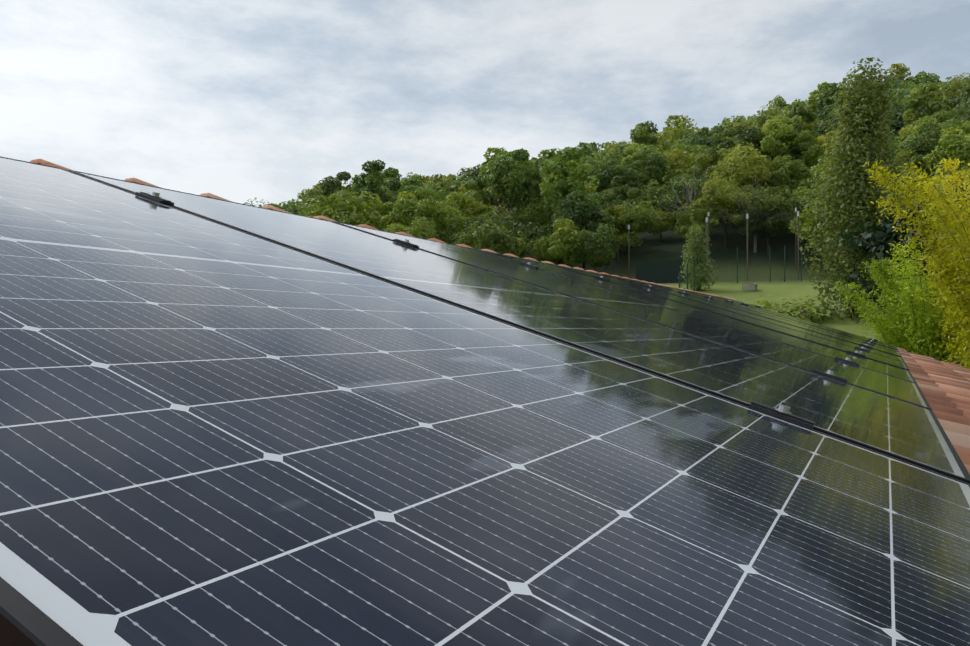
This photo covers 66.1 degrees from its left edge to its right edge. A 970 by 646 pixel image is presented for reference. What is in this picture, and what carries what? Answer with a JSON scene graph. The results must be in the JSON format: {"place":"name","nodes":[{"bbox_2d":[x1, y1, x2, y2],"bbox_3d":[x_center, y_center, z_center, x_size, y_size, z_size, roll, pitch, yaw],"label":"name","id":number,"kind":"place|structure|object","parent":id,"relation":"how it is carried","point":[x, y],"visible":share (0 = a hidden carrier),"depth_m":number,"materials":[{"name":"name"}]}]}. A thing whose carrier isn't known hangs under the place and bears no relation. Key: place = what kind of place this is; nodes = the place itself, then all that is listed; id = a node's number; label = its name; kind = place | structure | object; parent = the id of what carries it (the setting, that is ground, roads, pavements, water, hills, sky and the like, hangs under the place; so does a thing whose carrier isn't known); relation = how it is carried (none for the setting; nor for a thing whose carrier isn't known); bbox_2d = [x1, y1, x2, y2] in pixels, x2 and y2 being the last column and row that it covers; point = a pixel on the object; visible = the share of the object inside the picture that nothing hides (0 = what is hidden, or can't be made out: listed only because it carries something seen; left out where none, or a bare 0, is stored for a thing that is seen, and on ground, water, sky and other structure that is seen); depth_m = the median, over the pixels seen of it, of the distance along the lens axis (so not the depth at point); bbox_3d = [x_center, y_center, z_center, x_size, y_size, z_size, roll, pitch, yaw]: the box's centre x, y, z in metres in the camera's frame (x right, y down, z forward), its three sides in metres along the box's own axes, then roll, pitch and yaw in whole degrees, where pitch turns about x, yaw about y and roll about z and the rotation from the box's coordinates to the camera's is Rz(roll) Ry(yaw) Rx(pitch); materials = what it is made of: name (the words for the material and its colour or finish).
{"place":"outdoors","nodes":[
{"label":"outdoors","id":0,"kind":"place"},
{"bbox_2d":[0,0,969,206],"label":"sky","id":1,"kind":"structure","parent":0,"point":[238,101],"materials":[{"name":"white"}]},
{"bbox_2d":[505,208,903,340],"bbox_3d":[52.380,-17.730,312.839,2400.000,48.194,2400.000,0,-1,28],"label":"ground","id":2,"kind":"structure","parent":0,"point":[789,290],"depth_m":64.63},
{"bbox_2d":[302,185,323,208],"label":"forest tree","id":3,"kind":"object","parent":2,"relation":"on","point":[315,192],"visible":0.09,"depth_m":107.80,"materials":[{"name":"green plant"}]},
{"bbox_2d":[318,171,352,206],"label":"forest tree","id":4,"kind":"object","parent":2,"relation":"on","point":[331,185],"visible":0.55,"depth_m":93.89,"materials":[{"name":"green plant"}]},
{"bbox_2d":[296,190,390,231],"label":"forest tree","id":5,"kind":"object","parent":2,"relation":"on","point":[366,213],"visible":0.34,"depth_m":65.75,"materials":[{"name":"green plant"}]},
{"bbox_2d":[343,159,401,216],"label":"forest tree","id":6,"kind":"object","parent":2,"relation":"on","point":[370,182],"visible":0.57,"depth_m":83.08,"materials":[{"name":"green plant"}]},
{"bbox_2d":[377,201,410,229],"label":"forest tree","id":7,"kind":"object","parent":2,"relation":"on","point":[387,206],"visible":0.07,"depth_m":73.23,"materials":[{"name":"green plant"}]},
{"bbox_2d":[384,215,441,239],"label":"lawn tree","id":8,"kind":"object","parent":2,"relation":"on","point":[419,228],"visible":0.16,"depth_m":58.46,"materials":[{"name":"green plant"}]},
{"bbox_2d":[385,172,445,204],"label":"forest tree","id":9,"kind":"object","parent":2,"relation":"on","point":[413,183],"visible":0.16,"depth_m":84.90,"materials":[{"name":"green plant"}]},
{"bbox_2d":[382,187,449,241],"bbox_3d":[-5.885,-7.263,64.885,5.738,9.202,6.124,0,-1,29],"label":"tree","id":10,"kind":"object","parent":2,"relation":"on","point":[410,209],"visible":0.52,"depth_m":63.90,"materials":[{"name":"green plant"}]},
{"bbox_2d":[423,175,455,190],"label":"forest tree","id":11,"kind":"object","parent":2,"relation":"on","point":[443,182],"visible":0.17,"depth_m":111.93,"materials":[{"name":"green plant"}]},
{"bbox_2d":[431,203,469,242],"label":"forest tree","id":12,"kind":"object","parent":2,"relation":"on","point":[453,219],"visible":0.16,"depth_m":67.61,"materials":[{"name":"green plant"}]},
{"bbox_2d":[444,178,482,196],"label":"forest tree","id":13,"kind":"object","parent":2,"relation":"on","point":[448,189],"visible":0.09,"depth_m":103.05,"materials":[{"name":"green plant"}]},
{"bbox_2d":[456,164,480,180],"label":"forest tree","id":14,"kind":"object","parent":2,"relation":"on","point":[473,170],"visible":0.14,"depth_m":129.42,"materials":[{"name":"green plant"}]},
{"bbox_2d":[439,191,501,222],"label":"forest tree","id":15,"kind":"object","parent":2,"relation":"on","point":[459,199],"visible":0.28,"depth_m":74.25,"materials":[{"name":"green plant"}]},
{"bbox_2d":[447,220,527,257],"bbox_3d":[0.403,-5.434,60.571,6.208,5.930,6.244,0,-1,-27],"label":"lawn tree","id":16,"kind":"object","parent":2,"relation":"on","point":[498,240],"visible":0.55,"depth_m":59.00,"materials":[{"name":"green plant"}]},
{"bbox_2d":[463,175,516,217],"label":"forest tree","id":17,"kind":"object","parent":2,"relation":"on","point":[481,184],"visible":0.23,"depth_m":86.83,"materials":[{"name":"green plant"}]},
{"bbox_2d":[478,147,507,175],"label":"forest tree","id":18,"kind":"object","parent":2,"relation":"on","point":[489,152],"visible":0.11,"depth_m":113.91,"materials":[{"name":"green plant"}]},
{"bbox_2d":[448,210,540,257],"bbox_3d":[0.467,-6.211,64.461,7.502,7.166,7.546,0,-1,-39],"label":"forest tree","id":19,"kind":"object","parent":2,"relation":"on","point":[480,220],"visible":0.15,"depth_m":63.17,"materials":[{"name":"green plant"}]},
{"bbox_2d":[486,148,536,226],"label":"forest tree","id":20,"kind":"object","parent":2,"relation":"on","point":[506,171],"visible":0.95,"depth_m":77.88,"materials":[{"name":"green plant"}]},
{"bbox_2d":[486,185,541,225],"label":"sparse tree","id":21,"kind":"object","parent":2,"relation":"on","point":[507,209],"visible":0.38,"depth_m":78.56,"materials":[{"name":"green plant"}]},
{"bbox_2d":[495,151,533,205],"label":"forest tree","id":22,"kind":"object","parent":2,"relation":"on","point":[522,164],"visible":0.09,"depth_m":86.28,"materials":[{"name":"green plant"}]},
{"bbox_2d":[509,198,559,237],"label":"forest tree","id":23,"kind":"object","parent":2,"relation":"on","point":[542,217],"visible":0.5,"depth_m":75.34,"materials":[{"name":"green plant"}]},
{"bbox_2d":[520,158,553,214],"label":"forest tree","id":24,"kind":"object","parent":2,"relation":"on","point":[537,165],"visible":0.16,"depth_m":80.97,"materials":[{"name":"green plant"}]},
{"bbox_2d":[537,148,567,174],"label":"forest tree","id":25,"kind":"object","parent":2,"relation":"on","point":[544,153],"visible":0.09,"depth_m":103.77,"materials":[{"name":"green plant"}]},
{"bbox_2d":[525,218,592,264],"bbox_3d":[6.559,-5.607,62.293,5.339,5.782,6.378,0,-1,38],"label":"lawn tree","id":26,"kind":"object","parent":2,"relation":"on","point":[544,249],"visible":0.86,"depth_m":60.64,"materials":[{"name":"green plant"}]},
{"bbox_2d":[536,216,587,264],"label":"forest tree","id":27,"kind":"object","parent":2,"relation":"on","point":[553,230],"visible":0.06,"depth_m":63.82,"materials":[{"name":"green plant"}]},
{"bbox_2d":[539,147,589,265],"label":"forest tree","id":28,"kind":"object","parent":2,"relation":"on","point":[557,184],"visible":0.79,"depth_m":70.61,"materials":[{"name":"green plant"}]},
{"bbox_2d":[551,190,615,269],"bbox_3d":[8.440,-7.310,65.292,5.431,8.710,5.797,0,-1,37],"label":"forest tree","id":29,"kind":"object","parent":2,"relation":"on","point":[578,209],"visible":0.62,"depth_m":64.27,"materials":[{"name":"green plant"}]},
{"bbox_2d":[567,163,600,188],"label":"forest tree","id":30,"kind":"object","parent":2,"relation":"on","point":[592,178],"visible":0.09,"depth_m":95.30,"materials":[{"name":"green plant"}]},
{"bbox_2d":[574,142,596,162],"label":"forest tree","id":31,"kind":"object","parent":2,"relation":"on","point":[583,146],"visible":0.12,"depth_m":120.47,"materials":[{"name":"green plant"}]},
{"bbox_2d":[568,223,622,270],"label":"forest tree","id":32,"kind":"object","parent":2,"relation":"on","point":[600,255],"visible":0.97,"depth_m":59.91,"materials":[{"name":"green plant"}]},
{"bbox_2d":[582,155,620,185],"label":"forest tree","id":33,"kind":"object","parent":2,"relation":"on","point":[607,157],"visible":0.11,"depth_m":101.50,"materials":[{"name":"green plant"}]},
{"bbox_2d":[593,158,628,194],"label":"forest tree","id":34,"kind":"object","parent":2,"relation":"on","point":[605,174],"visible":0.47,"depth_m":94.15,"materials":[{"name":"green plant"}]},
{"bbox_2d":[595,205,642,264],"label":"forest tree","id":35,"kind":"object","parent":2,"relation":"on","point":[621,219],"visible":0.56,"depth_m":69.60,"materials":[{"name":"green plant"}]},
{"bbox_2d":[587,187,652,218],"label":"forest tree","id":36,"kind":"object","parent":2,"relation":"on","point":[608,201],"visible":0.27,"depth_m":76.97,"materials":[{"name":"green plant"}]},
{"bbox_2d":[611,165,641,203],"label":"forest tree","id":37,"kind":"object","parent":2,"relation":"on","point":[631,178],"visible":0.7,"depth_m":80.31,"materials":[{"name":"green plant"}]},
{"bbox_2d":[614,198,662,253],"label":"forest tree","id":38,"kind":"object","parent":2,"relation":"on","point":[645,221],"visible":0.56,"depth_m":71.57,"materials":[{"name":"green plant"}]},
{"bbox_2d":[623,125,658,157],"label":"forest tree","id":39,"kind":"object","parent":2,"relation":"on","point":[641,136],"visible":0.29,"depth_m":113.32,"materials":[{"name":"green plant"}]},
{"bbox_2d":[631,120,657,140],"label":"forest tree","id":40,"kind":"object","parent":2,"relation":"on","point":[653,128],"visible":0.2,"depth_m":159.58,"materials":[{"name":"green plant"}]},
{"bbox_2d":[622,144,669,188],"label":"forest tree","id":41,"kind":"object","parent":2,"relation":"on","point":[629,160],"visible":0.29,"depth_m":91.49,"materials":[{"name":"green plant"}]},
{"bbox_2d":[630,151,673,193],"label":"forest tree","id":42,"kind":"object","parent":2,"relation":"on","point":[654,160],"visible":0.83,"depth_m":88.47,"materials":[{"name":"green plant"}]},
{"bbox_2d":[640,179,671,219],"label":"forest tree","id":43,"kind":"object","parent":2,"relation":"on","point":[651,190],"visible":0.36,"depth_m":84.86,"materials":[{"name":"green plant"}]},
{"bbox_2d":[645,206,676,241],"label":"forest tree","id":44,"kind":"object","parent":2,"relation":"on","point":[665,225],"visible":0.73,"depth_m":76.20,"materials":[{"name":"green plant"}]},
{"bbox_2d":[641,147,695,187],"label":"forest tree","id":45,"kind":"object","parent":2,"relation":"on","point":[675,161],"visible":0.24,"depth_m":94.44,"materials":[{"name":"green plant"}]},
{"bbox_2d":[652,116,698,152],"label":"forest tree","id":46,"kind":"object","parent":2,"relation":"on","point":[668,141],"visible":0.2,"depth_m":122.48,"materials":[{"name":"green plant"}]},
{"bbox_2d":[662,114,695,144],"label":"forest tree","id":47,"kind":"object","parent":2,"relation":"on","point":[673,117],"visible":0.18,"depth_m":139.70,"materials":[{"name":"green plant"}]},
{"bbox_2d":[640,155,720,218],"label":"sparse tree","id":48,"kind":"object","parent":2,"relation":"on","point":[689,181],"visible":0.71,"depth_m":71.26,"materials":[{"name":"green plant"}]},
{"bbox_2d":[653,174,713,216],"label":"forest tree","id":49,"kind":"object","parent":2,"relation":"on","point":[673,194],"visible":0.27,"depth_m":75.88,"materials":[{"name":"green plant"}]},
{"bbox_2d":[660,138,708,167],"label":"forest tree","id":50,"kind":"object","parent":2,"relation":"on","point":[696,149],"visible":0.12,"depth_m":98.75,"materials":[{"name":"green plant"}]},
{"bbox_2d":[673,199,718,247],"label":"forest tree","id":51,"kind":"object","parent":2,"relation":"on","point":[695,215],"visible":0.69,"depth_m":68.78,"materials":[{"name":"green plant"}]},
{"bbox_2d":[674,132,719,150],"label":"forest tree","id":52,"kind":"object","parent":2,"relation":"on","point":[702,140],"visible":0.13,"depth_m":115.84,"materials":[{"name":"green plant"}]},
{"bbox_2d":[678,222,718,291],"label":"young tree","id":53,"kind":"object","parent":2,"relation":"on","point":[692,245],"visible":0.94,"depth_m":51.53,"materials":[{"name":"green plant"}]},
{"bbox_2d":[678,148,737,227],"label":"forest tree","id":54,"kind":"object","parent":2,"relation":"on","point":[706,158],"visible":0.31,"depth_m":80.41,"materials":[{"name":"green plant"}]},
{"bbox_2d":[628,207,801,290],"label":"enclosure fence poles","id":55,"kind":"object","parent":2,"relation":"on","point":[661,271],"visible":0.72,"depth_m":58.16,"materials":[{"name":"grey metal"}]},
{"bbox_2d":[710,117,735,136],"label":"forest tree","id":56,"kind":"object","parent":2,"relation":"on","point":[719,129],"visible":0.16,"depth_m":155.64,"materials":[{"name":"green plant"}]},
{"bbox_2d":[694,170,760,247],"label":"forest tree","id":57,"kind":"object","parent":2,"relation":"on","point":[729,203],"visible":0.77,"depth_m":69.28,"materials":[{"name":"green plant"}]},
{"bbox_2d":[723,116,759,138],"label":"forest tree","id":58,"kind":"object","parent":2,"relation":"on","point":[737,124],"visible":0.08,"depth_m":138.64,"materials":[{"name":"green plant"}]},
{"bbox_2d":[705,165,778,252],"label":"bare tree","id":59,"kind":"object","parent":2,"relation":"on","point":[755,236],"visible":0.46,"depth_m":67.67,"materials":[{"name":"green plant"}]},
{"bbox_2d":[712,141,778,192],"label":"forest tree","id":60,"kind":"object","parent":2,"relation":"on","point":[751,166],"visible":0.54,"depth_m":77.06,"materials":[{"name":"green plant"}]},
{"bbox_2d":[720,125,773,160],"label":"forest tree","id":61,"kind":"object","parent":2,"relation":"on","point":[745,133],"visible":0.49,"depth_m":83.79,"materials":[{"name":"green plant"}]},
{"bbox_2d":[743,102,782,120],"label":"forest tree","id":62,"kind":"object","parent":2,"relation":"on","point":[769,112],"visible":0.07,"depth_m":150.17,"materials":[{"name":"green plant"}]},
{"bbox_2d":[730,189,797,255],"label":"forest tree","id":63,"kind":"object","parent":2,"relation":"on","point":[780,205],"visible":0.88,"depth_m":65.93,"materials":[{"name":"green plant"}]},
{"bbox_2d":[739,185,792,238],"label":"forest tree","id":64,"kind":"object","parent":2,"relation":"on","point":[786,193],"visible":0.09,"depth_m":71.04,"materials":[{"name":"green plant"}]},
{"bbox_2d":[767,95,789,114],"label":"forest tree","id":65,"kind":"object","parent":2,"relation":"on","point":[779,100],"visible":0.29,"depth_m":165.65,"materials":[{"name":"green plant"}]},
{"bbox_2d":[732,118,827,188],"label":"forest tree","id":66,"kind":"object","parent":2,"relation":"on","point":[773,131],"visible":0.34,"depth_m":81.22,"materials":[{"name":"green plant"}]},
{"bbox_2d":[766,154,810,193],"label":"forest tree","id":67,"kind":"object","parent":2,"relation":"on","point":[785,170],"visible":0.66,"depth_m":77.13,"materials":[{"name":"green plant"}]},
{"bbox_2d":[760,197,819,242],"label":"forest tree","id":68,"kind":"object","parent":2,"relation":"on","point":[799,204],"visible":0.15,"depth_m":68.48,"materials":[{"name":"green plant"}]},
{"bbox_2d":[773,130,818,168],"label":"forest tree","id":69,"kind":"object","parent":2,"relation":"on","point":[794,153],"visible":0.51,"depth_m":81.95,"materials":[{"name":"green plant"}]},
{"bbox_2d":[780,99,817,142],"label":"forest tree","id":70,"kind":"object","parent":2,"relation":"on","point":[798,114],"visible":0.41,"depth_m":103.19,"materials":[{"name":"green plant"}]},
{"bbox_2d":[785,298,823,322],"bbox_3d":[16.524,-0.578,38.927,2.290,1.436,2.484,0,-1,35],"label":"flower bush","id":71,"kind":"object","parent":2,"relation":"on","point":[802,316],"visible":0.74,"depth_m":38.37,"materials":[{"name":"green plant"}]},
{"bbox_2d":[785,186,824,225],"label":"forest tree","id":72,"kind":"object","parent":2,"relation":"on","point":[797,195],"visible":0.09,"depth_m":70.58,"materials":[{"name":"green plant"}]},
{"bbox_2d":[795,296,837,321],"bbox_3d":[17.398,-0.735,39.404,2.283,1.432,2.476,0,-1,-30],"label":"flower bush","id":73,"kind":"object","parent":2,"relation":"on","point":[823,304],"visible":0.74,"depth_m":38.74,"materials":[{"name":"green plant"}]},
{"bbox_2d":[797,164,843,194],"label":"forest tree","id":74,"kind":"object","parent":2,"relation":"on","point":[807,183],"visible":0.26,"depth_m":75.51,"materials":[{"name":"green plant"}]},
{"bbox_2d":[805,82,839,113],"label":"forest tree","id":75,"kind":"object","parent":2,"relation":"on","point":[815,96],"visible":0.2,"depth_m":134.08,"materials":[{"name":"green plant"}]},
{"bbox_2d":[815,109,841,131],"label":"forest tree","id":76,"kind":"object","parent":2,"relation":"on","point":[832,115],"visible":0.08,"depth_m":109.18,"materials":[{"name":"green plant"}]},
{"bbox_2d":[817,129,842,155],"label":"forest tree","id":77,"kind":"object","parent":2,"relation":"on","point":[822,141],"visible":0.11,"depth_m":92.96,"materials":[{"name":"green plant"}]},
{"bbox_2d":[815,82,847,120],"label":"forest tree","id":78,"kind":"object","parent":2,"relation":"on","point":[824,100],"visible":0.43,"depth_m":128.68,"materials":[{"name":"green plant"}]},
{"bbox_2d":[822,91,847,122],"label":"forest tree","id":79,"kind":"object","parent":2,"relation":"on","point":[827,109],"visible":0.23,"depth_m":115.79,"materials":[{"name":"green plant"}]},
{"bbox_2d":[788,197,883,273],"bbox_3d":[28.269,-6.918,59.971,7.379,7.048,7.422,0,-1,24],"label":"forest tree","id":80,"kind":"object","parent":2,"relation":"on","point":[804,216],"visible":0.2,"depth_m":59.22,"materials":[{"name":"green plant"}]},
{"bbox_2d":[796,57,912,323],"bbox_3d":[19.635,-6.387,39.359,5.526,15.178,5.022,0,0,-6],"label":"poplar","id":81,"kind":"object","parent":2,"relation":"on","point":[851,173],"visible":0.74,"depth_m":38.78,"materials":[{"name":"green plant"}]},
{"bbox_2d":[843,71,902,101],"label":"forest tree","id":82,"kind":"object","parent":2,"relation":"on","point":[896,80],"visible":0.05,"depth_m":135.89,"materials":[{"name":"green plant"}]},
{"bbox_2d":[866,131,903,174],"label":"forest tree","id":83,"kind":"object","parent":2,"relation":"on","point":[896,150],"visible":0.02,"depth_m":76.44,"materials":[{"name":"green plant"}]},
{"bbox_2d":[884,63,914,84],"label":"forest tree","id":84,"kind":"object","parent":2,"relation":"on","point":[899,71],"visible":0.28,"depth_m":148.71,"materials":[{"name":"green plant"}]},
{"bbox_2d":[833,232,968,366],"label":"bamboo","id":85,"kind":"object","parent":2,"relation":"on","point":[911,331],"visible":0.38,"depth_m":22.44,"materials":[{"name":"green"}]},
{"bbox_2d":[838,209,968,307],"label":"shrub","id":86,"kind":"object","parent":2,"relation":"on","point":[876,239],"visible":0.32,"depth_m":34.22,"materials":[{"name":"green plant"}]},
{"bbox_2d":[880,102,932,135],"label":"forest tree","id":87,"kind":"object","parent":2,"relation":"on","point":[898,115],"visible":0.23,"depth_m":100.22,"materials":[{"name":"green plant"}]},
{"bbox_2d":[896,125,916,148],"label":"forest tree","id":88,"kind":"object","parent":2,"relation":"on","point":[903,133],"visible":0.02,"depth_m":85.30,"materials":[{"name":"green plant"}]},
{"bbox_2d":[886,83,929,99],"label":"forest tree","id":89,"kind":"object","parent":2,"relation":"on","point":[901,94],"visible":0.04,"depth_m":124.90,"materials":[{"name":"green plant"}]},
{"bbox_2d":[887,148,935,180],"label":"forest tree","id":90,"kind":"object","parent":2,"relation":"on","point":[913,158],"visible":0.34,"depth_m":69.55,"materials":[{"name":"green plant"}]},
{"bbox_2d":[862,158,969,368],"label":"bamboo","id":91,"kind":"object","parent":2,"relation":"on","point":[956,289],"visible":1,"depth_m":19.87,"materials":[{"name":"yellow"}]},
{"bbox_2d":[877,168,966,217],"bbox_3d":[31.189,-6.915,53.988,6.320,8.448,7.500,0,-1,36],"label":"lawn tree","id":92,"kind":"object","parent":2,"relation":"on","point":[903,173],"visible":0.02,"depth_m":52.79,"materials":[{"name":"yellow plant"}]},
{"bbox_2d":[901,130,945,178],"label":"forest tree","id":93,"kind":"object","parent":2,"relation":"on","point":[923,144],"visible":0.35,"depth_m":70.26,"materials":[{"name":"green plant"}]},
{"bbox_2d":[905,70,941,85],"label":"forest tree","id":94,"kind":"object","parent":2,"relation":"on","point":[920,76],"visible":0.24,"depth_m":140.35,"materials":[{"name":"green plant"}]},
{"bbox_2d":[901,81,957,129],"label":"forest tree","id":95,"kind":"object","parent":2,"relation":"on","point":[937,103],"visible":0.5,"depth_m":93.55,"materials":[{"name":"green plant"}]},
{"bbox_2d":[899,110,967,164],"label":"forest tree","id":96,"kind":"object","parent":2,"relation":"on","point":[943,120],"visible":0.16,"depth_m":75.64,"materials":[{"name":"green plant"}]},
{"bbox_2d":[922,120,969,178],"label":"forest tree","id":97,"kind":"object","parent":2,"relation":"on","point":[957,146],"visible":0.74,"depth_m":66.18,"materials":[{"name":"green plant"}]},
{"bbox_2d":[926,72,969,99],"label":"forest tree","id":98,"kind":"object","parent":2,"relation":"on","point":[955,88],"visible":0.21,"depth_m":129.28,"materials":[{"name":"green plant"}]},
{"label":"house walls","id":99,"kind":"object","parent":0,"visible":0},
{"bbox_2d":[30,159,969,473],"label":"roof tiles","id":100,"kind":"object","parent":99,"relation":"on","point":[942,385],"visible":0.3,"depth_m":3.89,"materials":[{"name":"tile"}]},
{"bbox_2d":[0,156,969,645],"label":"panel frames","id":101,"kind":"structure","parent":100,"relation":"on","point":[24,620],"depth_m":1.34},
{"bbox_2d":[0,157,969,645],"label":"glass panel","id":102,"kind":"object","parent":101,"relation":"in","point":[214,433],"visible":0.98,"depth_m":0.61,"materials":[{"name":"glass"}]},
{"bbox_2d":[136,192,877,429],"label":"panel clamps","id":103,"kind":"object","parent":100,"relation":"on","point":[782,412],"visible":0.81,"depth_m":1.93,"materials":[{"name":"black"}]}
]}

